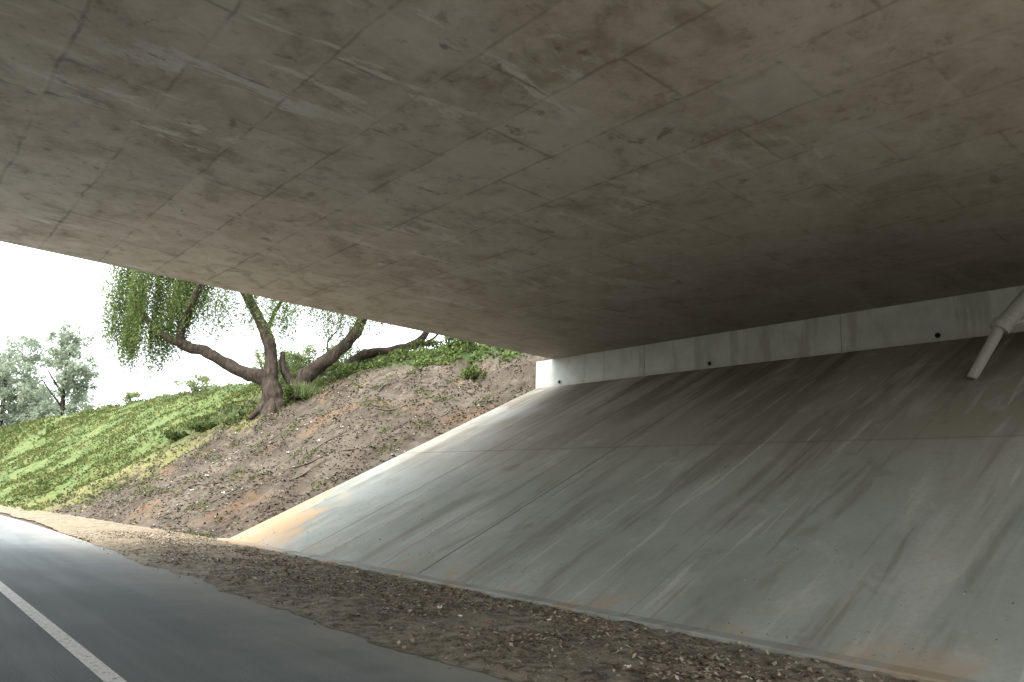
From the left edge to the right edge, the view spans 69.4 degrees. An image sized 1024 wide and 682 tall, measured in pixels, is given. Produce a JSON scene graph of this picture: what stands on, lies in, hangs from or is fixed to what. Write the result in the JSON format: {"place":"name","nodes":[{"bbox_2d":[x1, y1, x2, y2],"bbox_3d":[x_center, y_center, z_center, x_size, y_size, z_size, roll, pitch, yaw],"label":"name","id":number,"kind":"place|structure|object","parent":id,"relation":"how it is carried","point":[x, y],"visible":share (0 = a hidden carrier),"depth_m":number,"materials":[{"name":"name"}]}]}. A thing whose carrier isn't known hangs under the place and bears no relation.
{"place":"outdoors","nodes":[
{"label":"outdoors","id":0,"kind":"place"},
{"bbox_2d":[0,241,450,415],"label":"sky","id":1,"kind":"structure","parent":0,"point":[40,290],"materials":[{"name":"white"}]},
{"bbox_2d":[0,515,514,681],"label":"asphalt road","id":2,"kind":"structure","parent":0,"point":[124,618],"depth_m":7.60,"materials":[{"name":"grey asphalt"}]},
{"bbox_2d":[0,581,126,681],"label":"road edge line","id":3,"kind":"object","parent":2,"relation":"on","point":[94,664],"visible":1,"depth_m":6.94,"materials":[{"name":"paint"}]},
{"bbox_2d":[0,347,550,541],"bbox_3d":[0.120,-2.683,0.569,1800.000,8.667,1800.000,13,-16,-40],"label":"ground","id":4,"kind":"structure","parent":0,"point":[278,456],"depth_m":29.50,"materials":[{"name":"soil"}]},
{"bbox_2d":[0,333,56,427],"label":"eucalyptus tree","id":5,"kind":"object","parent":4,"relation":"on","point":[8,397],"visible":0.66,"depth_m":102.84,"materials":[{"name":"green plant"}]},
{"bbox_2d":[1,370,67,422],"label":"eucalyptus tree","id":6,"kind":"object","parent":4,"relation":"on","point":[22,379],"visible":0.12,"depth_m":107.38,"materials":[{"name":"green plant"}]},
{"bbox_2d":[13,320,99,422],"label":"eucalyptus tree","id":7,"kind":"object","parent":4,"relation":"on","point":[67,364],"visible":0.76,"depth_m":100.17,"materials":[{"name":"green plant"}]},
{"bbox_2d":[121,391,144,403],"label":"shrub","id":8,"kind":"object","parent":4,"relation":"on","point":[136,395],"visible":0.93,"depth_m":65.60,"materials":[{"name":"green plant"}]},
{"bbox_2d":[161,428,189,440],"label":"shrub","id":9,"kind":"object","parent":4,"relation":"on","point":[175,436],"visible":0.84,"depth_m":37.64,"materials":[{"name":"green plant"}]},
{"bbox_2d":[0,371,352,514],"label":"bank groundcover","id":10,"kind":"object","parent":4,"relation":"on","point":[49,428],"visible":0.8,"depth_m":45.79,"materials":[{"name":"green plant"}]},
{"bbox_2d":[173,372,220,391],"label":"shrub","id":11,"kind":"object","parent":4,"relation":"on","point":[193,385],"visible":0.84,"depth_m":56.05,"materials":[{"name":"green plant"}]},
{"bbox_2d":[187,420,218,432],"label":"shrub","id":12,"kind":"object","parent":4,"relation":"on","point":[203,427],"visible":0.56,"depth_m":37.00,"materials":[{"name":"green plant"}]},
{"bbox_2d":[210,484,243,502],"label":"fallen branch","id":13,"kind":"object","parent":4,"relation":"on","point":[225,494],"visible":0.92,"depth_m":24.92,"materials":[{"name":"brown wood"}]},
{"bbox_2d":[210,406,250,425],"bbox_3d":[-13.819,3.739,36.424,1.791,1.125,1.678,0,-12,12],"label":"shrub","id":14,"kind":"object","parent":4,"relation":"on","point":[235,415],"visible":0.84,"depth_m":36.10,"materials":[{"name":"green plant"}]},
{"bbox_2d":[77,261,401,419],"bbox_3d":[-12.628,-1.770,36.696,15.015,11.626,8.504,2,-12,4],"label":"pepper tree","id":15,"kind":"object","parent":4,"relation":"on","point":[181,305],"visible":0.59,"depth_m":35.83,"materials":[{"name":"green plant"}]},
{"bbox_2d":[257,429,284,446],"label":"fallen branch","id":16,"kind":"object","parent":4,"relation":"on","point":[270,439],"visible":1,"depth_m":30.34,"materials":[{"name":"brown wood"}]},
{"bbox_2d":[252,344,290,368],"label":"shrub","id":17,"kind":"object","parent":4,"relation":"on","point":[260,362],"visible":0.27,"depth_m":47.52,"materials":[{"name":"green plant"}]},
{"bbox_2d":[52,352,528,536],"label":"slope stones","id":18,"kind":"object","parent":4,"relation":"on","point":[281,466],"visible":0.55,"depth_m":27.77,"materials":[{"name":"stone"}]},
{"bbox_2d":[278,350,304,376],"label":"shrub","id":19,"kind":"object","parent":4,"relation":"on","point":[286,357],"visible":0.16,"depth_m":42.76,"materials":[{"name":"green plant"}]},
{"bbox_2d":[277,351,309,385],"bbox_3d":[-11.651,1.626,39.802,2.160,2.248,2.489,4,-12,-7],"label":"shrub","id":20,"kind":"object","parent":4,"relation":"on","point":[296,363],"visible":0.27,"depth_m":39.73,"materials":[{"name":"green plant"}]},
{"bbox_2d":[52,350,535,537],"bbox_3d":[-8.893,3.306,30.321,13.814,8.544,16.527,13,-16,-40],"label":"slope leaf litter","id":21,"kind":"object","parent":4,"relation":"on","point":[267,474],"visible":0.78,"depth_m":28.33,"materials":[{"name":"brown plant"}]},
{"bbox_2d":[281,384,307,405],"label":"shrub","id":22,"kind":"object","parent":4,"relation":"on","point":[289,396],"visible":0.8,"depth_m":34.95,"materials":[{"name":"green plant"}]},
{"bbox_2d":[91,358,507,537],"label":"weeds","id":23,"kind":"object","parent":4,"relation":"on","point":[261,442],"visible":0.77,"depth_m":29.23,"materials":[{"name":"green plant"}]},
{"bbox_2d":[279,367,322,387],"bbox_3d":[-10.825,2.172,37.459,2.068,1.782,1.783,13,-16,-40],"label":"shrub","id":24,"kind":"object","parent":4,"relation":"on","point":[293,374],"visible":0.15,"depth_m":37.32,"materials":[{"name":"green plant"}]},
{"bbox_2d":[284,379,326,398],"bbox_3d":[-9.769,2.257,35.129,2.274,0.986,2.060,1,-12,6],"label":"spiky plant","id":25,"kind":"object","parent":4,"relation":"on","point":[308,391],"visible":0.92,"depth_m":34.92,"materials":[{"name":"green plant"}]},
{"bbox_2d":[288,459,327,480],"bbox_3d":[-6.931,4.389,25.181,0.189,0.829,1.414,-7,-15,39],"label":"fallen branch","id":26,"kind":"object","parent":4,"relation":"on","point":[305,472],"visible":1,"depth_m":25.01,"materials":[{"name":"brown wood"}]},
{"bbox_2d":[293,344,323,364],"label":"shrub","id":27,"kind":"object","parent":4,"relation":"on","point":[309,351],"visible":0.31,"depth_m":43.76,"materials":[{"name":"green plant"}]},
{"bbox_2d":[289,449,334,468],"bbox_3d":[-7.030,4.151,26.097,1.559,0.798,0.081,4,-12,-7],"label":"fallen branch","id":28,"kind":"object","parent":4,"relation":"on","point":[309,462],"visible":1,"depth_m":26.05,"materials":[{"name":"brown wood"}]},
{"bbox_2d":[279,315,366,406],"bbox_3d":[-7.001,-1.347,36.936,6.868,10.010,5.268,13,-16,-40],"label":"pepper tree","id":29,"kind":"object","parent":4,"relation":"on","point":[311,372],"visible":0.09,"depth_m":35.95,"materials":[{"name":"brown plant"}]},
{"bbox_2d":[313,426,351,449],"bbox_3d":[-6.667,3.600,27.457,1.356,1.012,0.151,6,-12,-15],"label":"fallen branch","id":30,"kind":"object","parent":4,"relation":"on","point":[330,439],"visible":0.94,"depth_m":27.45,"materials":[{"name":"brown wood"}]},
{"bbox_2d":[321,366,349,379],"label":"shrub","id":31,"kind":"object","parent":4,"relation":"on","point":[332,377],"visible":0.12,"depth_m":39.35,"materials":[{"name":"green plant"}]},
{"bbox_2d":[321,343,357,363],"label":"shrub","id":32,"kind":"object","parent":4,"relation":"on","point":[346,357],"visible":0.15,"depth_m":41.73,"materials":[{"name":"green plant"}]},
{"bbox_2d":[343,361,367,372],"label":"shrub","id":33,"kind":"object","parent":4,"relation":"on","point":[356,366],"visible":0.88,"depth_m":35.93,"materials":[{"name":"green plant"}]},
{"bbox_2d":[343,436,377,450],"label":"fallen branch","id":34,"kind":"object","parent":4,"relation":"on","point":[359,447],"visible":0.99,"depth_m":26.03,"materials":[{"name":"brown wood"}]},
{"bbox_2d":[374,404,406,410],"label":"fallen branch","id":35,"kind":"object","parent":4,"relation":"on","point":[389,409],"visible":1,"depth_m":28.61,"materials":[{"name":"brown wood"}]},
{"bbox_2d":[344,332,437,365],"bbox_3d":[-4.829,-2.465,39.180,7.050,8.345,3.552,6,-13,-17],"label":"leaning tree","id":36,"kind":"object","parent":4,"relation":"on","point":[371,353],"visible":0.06,"depth_m":38.81,"materials":[{"name":"brown plant"}]},
{"bbox_2d":[321,342,519,380],"bbox_3d":[-4.171,0.879,35.888,4.737,1.972,15.318,13,-16,-40],"label":"ivy groundcover","id":37,"kind":"object","parent":4,"relation":"on","point":[450,353],"visible":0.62,"depth_m":34.60,"materials":[{"name":"green plant"}]},
{"bbox_2d":[405,336,450,351],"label":"shrub","id":38,"kind":"object","parent":4,"relation":"on","point":[429,343],"visible":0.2,"depth_m":38.23,"materials":[{"name":"green plant"}]},
{"bbox_2d":[440,336,475,350],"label":"shrub","id":39,"kind":"object","parent":4,"relation":"on","point":[454,341],"visible":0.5,"depth_m":34.12,"materials":[{"name":"green plant"}]},
{"bbox_2d":[459,362,487,380],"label":"shrub","id":40,"kind":"object","parent":4,"relation":"on","point":[471,372],"visible":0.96,"depth_m":31.46,"materials":[{"name":"green plant"}]},
{"bbox_2d":[0,0,1023,388],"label":"overpass bridge","id":41,"kind":"structure","parent":4,"relation":"on","point":[586,190],"depth_m":11.55,"materials":[{"name":"concrete"}]},
{"bbox_2d":[967,288,1023,379],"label":"drain pipe","id":42,"kind":"object","parent":41,"relation":"attached to","point":[1007,320],"visible":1,"depth_m":14.08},
{"bbox_2d":[217,538,983,681],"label":"toe kerb","id":43,"kind":"structure","parent":4,"relation":"on","point":[901,672],"depth_m":8.64,"materials":[{"name":"concrete"}]},
{"bbox_2d":[229,331,1023,681],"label":"concrete slope paving","id":44,"kind":"structure","parent":4,"relation":"on","point":[891,463],"depth_m":12.57,"materials":[{"name":"grey concrete"}]},
{"bbox_2d":[244,420,1013,660],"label":"paving leaf litter","id":45,"kind":"object","parent":44,"relation":"on","point":[680,578],"visible":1,"depth_m":9.82,"materials":[{"name":"brown plant"}]},
{"bbox_2d":[0,505,919,681],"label":"dirt shoulder","id":46,"kind":"object","parent":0,"point":[579,669],"visible":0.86,"depth_m":8.46},
{"bbox_2d":[59,531,880,681],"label":"gravel","id":47,"kind":"structure","parent":46,"relation":"on","point":[455,654],"depth_m":9.30,"materials":[{"name":"brown stone"}]},
{"bbox_2d":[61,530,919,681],"bbox_3d":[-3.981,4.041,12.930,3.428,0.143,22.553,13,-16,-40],"label":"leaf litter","id":48,"kind":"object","parent":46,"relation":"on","point":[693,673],"visible":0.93,"depth_m":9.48,"materials":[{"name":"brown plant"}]},
{"bbox_2d":[630,668,657,672],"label":"fallen branch","id":49,"kind":"object","parent":46,"relation":"on","point":[641,670],"visible":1,"depth_m":6.37,"materials":[{"name":"brown wood"}]}
]}

